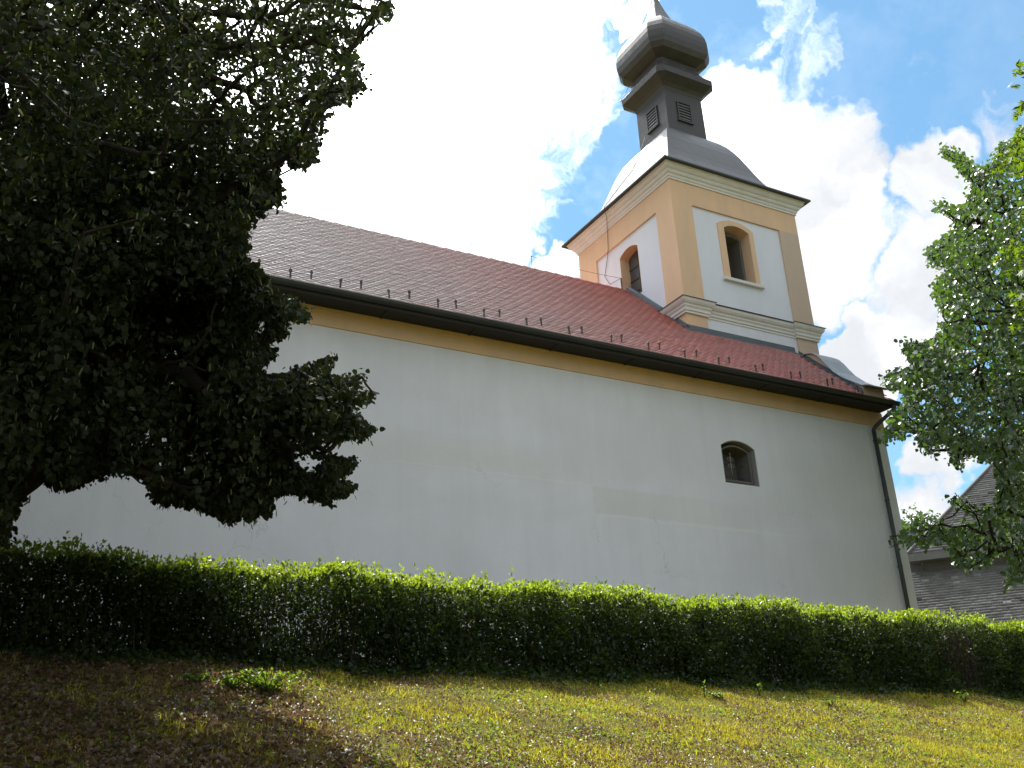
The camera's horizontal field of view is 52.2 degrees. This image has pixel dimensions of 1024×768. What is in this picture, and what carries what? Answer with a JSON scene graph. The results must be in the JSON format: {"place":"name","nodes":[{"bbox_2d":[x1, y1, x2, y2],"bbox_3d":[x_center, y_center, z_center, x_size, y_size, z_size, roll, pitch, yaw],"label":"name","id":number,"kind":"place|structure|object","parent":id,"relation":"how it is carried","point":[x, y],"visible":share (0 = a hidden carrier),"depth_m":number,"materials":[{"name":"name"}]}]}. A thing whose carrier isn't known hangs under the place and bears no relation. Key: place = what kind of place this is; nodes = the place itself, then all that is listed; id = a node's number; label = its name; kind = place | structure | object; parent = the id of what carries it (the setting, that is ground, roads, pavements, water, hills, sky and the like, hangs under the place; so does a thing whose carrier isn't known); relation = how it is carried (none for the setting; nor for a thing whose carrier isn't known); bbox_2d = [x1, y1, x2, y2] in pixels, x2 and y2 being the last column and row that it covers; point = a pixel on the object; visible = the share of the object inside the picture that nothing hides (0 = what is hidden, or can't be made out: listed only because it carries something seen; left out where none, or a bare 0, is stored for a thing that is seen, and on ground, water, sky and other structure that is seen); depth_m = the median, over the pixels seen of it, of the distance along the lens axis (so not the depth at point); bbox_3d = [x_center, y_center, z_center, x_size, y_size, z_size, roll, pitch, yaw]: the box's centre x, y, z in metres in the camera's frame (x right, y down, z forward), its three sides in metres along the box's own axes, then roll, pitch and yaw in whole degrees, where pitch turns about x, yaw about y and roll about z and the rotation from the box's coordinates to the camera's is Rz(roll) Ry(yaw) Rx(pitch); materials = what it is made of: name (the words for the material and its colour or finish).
{"place":"outdoors","nodes":[
{"label":"outdoors","id":0,"kind":"place"},
{"bbox_2d":[0,650,1023,767],"bbox_3d":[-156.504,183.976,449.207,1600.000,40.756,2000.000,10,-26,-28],"label":"ground","id":1,"kind":"structure","parent":0,"point":[432,692],"depth_m":10.14,"materials":[{"name":"green plant"}]},
{"bbox_2d":[182,671,209,682],"bbox_3d":[-2.946,2.745,9.741,0.272,0.136,0.214,10,-26,-28],"label":"weed plant","id":2,"kind":"object","parent":1,"relation":"on","point":[201,677],"visible":0.88,"depth_m":9.70,"materials":[{"name":"green plant"}]},
{"bbox_2d":[0,0,395,619],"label":"linden tree","id":3,"kind":"object","parent":1,"relation":"on","point":[125,276],"visible":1,"depth_m":7.47,"materials":[{"name":"green plant"}]},
{"bbox_2d":[199,728,239,750],"bbox_3d":[-2.192,2.670,7.843,0.061,0.192,0.688,-6,-23,6],"label":"fallen twig","id":4,"kind":"object","parent":1,"relation":"on","point":[217,741],"visible":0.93,"depth_m":7.77,"materials":[{"name":"brown wood"}]},
{"bbox_2d":[208,669,251,689],"bbox_3d":[-2.566,2.723,9.619,0.238,0.190,0.420,-19,-28,34],"label":"weed plant","id":5,"kind":"object","parent":1,"relation":"on","point":[229,680],"visible":0.8,"depth_m":9.60,"materials":[{"name":"green plant"}]},
{"bbox_2d":[197,665,309,693],"bbox_3d":[-2.386,2.740,9.655,1.031,0.256,0.594,10,-26,-28],"label":"weed plant","id":6,"kind":"object","parent":1,"relation":"on","point":[267,685],"visible":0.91,"depth_m":9.66,"materials":[{"name":"green plant"}]},
{"bbox_2d":[1,0,918,682],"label":"church","id":7,"kind":"structure","parent":1,"relation":"on","point":[661,396],"depth_m":24.70,"materials":[{"name":"white paint"}]},
{"bbox_2d":[620,245,642,292],"bbox_3d":[3.829,-3.399,32.294,0.404,1.780,0.960,10,-26,-28],"label":"belfry window","id":8,"kind":"structure","parent":7,"relation":"in","point":[629,260],"depth_m":32.68,"materials":[{"name":"paint"}]},
{"bbox_2d":[721,440,759,486],"bbox_3d":[5.499,2.060,26.163,1.100,1.150,0.617,10,-26,-28],"label":"nave window","id":9,"kind":"structure","parent":7,"relation":"in","point":[739,459],"depth_m":26.30,"materials":[{"name":"grey glass"}]},
{"bbox_2d":[716,220,764,289],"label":"belfry window","id":10,"kind":"structure","parent":7,"relation":"in","point":[733,265],"depth_m":31.81,"materials":[{"name":"paint"}]},
{"bbox_2d":[0,531,1023,700],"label":"hedge","id":11,"kind":"object","parent":1,"relation":"on","point":[162,600],"visible":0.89,"depth_m":12.32,"materials":[{"name":"green plant"}]},
{"bbox_2d":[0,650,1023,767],"bbox_3d":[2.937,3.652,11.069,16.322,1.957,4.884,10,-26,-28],"label":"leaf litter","id":12,"kind":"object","parent":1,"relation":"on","point":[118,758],"visible":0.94,"depth_m":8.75,"materials":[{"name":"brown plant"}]},
{"bbox_2d":[697,690,723,699],"bbox_3d":[2.372,3.744,12.549,0.366,0.116,0.203,-4,-23,1],"label":"weed plant","id":13,"kind":"object","parent":1,"relation":"on","point":[720,694],"visible":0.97,"depth_m":12.55,"materials":[{"name":"green plant"}]},
{"bbox_2d":[757,683,761,695],"bbox_3d":[3.143,3.881,13.245,0.075,0.170,0.155,-12,-24,19],"label":"weed plant","id":14,"kind":"object","parent":1,"relation":"on","point":[760,690],"visible":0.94,"depth_m":13.22,"materials":[{"name":"green plant"}]},
{"bbox_2d":[823,693,838,706],"bbox_3d":[3.985,3.963,13.084,0.230,0.173,0.242,-2,-23,-2],"label":"weed plant","id":15,"kind":"object","parent":1,"relation":"on","point":[832,701],"visible":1,"depth_m":13.08,"materials":[{"name":"green plant"}]},
{"bbox_2d":[901,502,940,550],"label":"bushy tree","id":16,"kind":"object","parent":1,"relation":"on","point":[908,525],"visible":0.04,"depth_m":68.78,"materials":[{"name":"green plant"}]},
{"bbox_2d":[877,129,1023,593],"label":"linden tree","id":17,"kind":"object","parent":1,"relation":"on","point":[932,360],"visible":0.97,"depth_m":23.88,"materials":[{"name":"green plant"}]},
{"bbox_2d":[953,690,967,702],"bbox_3d":[6.382,4.454,14.870,0.183,0.194,0.226,10,-26,-28],"label":"weed plant","id":18,"kind":"object","parent":1,"relation":"on","point":[964,698],"visible":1,"depth_m":14.87,"materials":[{"name":"green plant"}]},
{"bbox_2d":[907,441,1023,643],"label":"house","id":19,"kind":"structure","parent":1,"relation":"on","point":[941,582],"depth_m":38.55,"materials":[{"name":"grey stone"}]},
{"bbox_2d":[990,36,1023,432],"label":"maple tree","id":20,"kind":"object","parent":1,"relation":"on","point":[1015,151],"visible":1,"depth_m":15.38,"materials":[{"name":"green plant"}]},
{"bbox_2d":[0,0,1023,543],"label":"sky","id":21,"kind":"structure","parent":0,"point":[504,125],"materials":[{"name":"white"}]}
]}

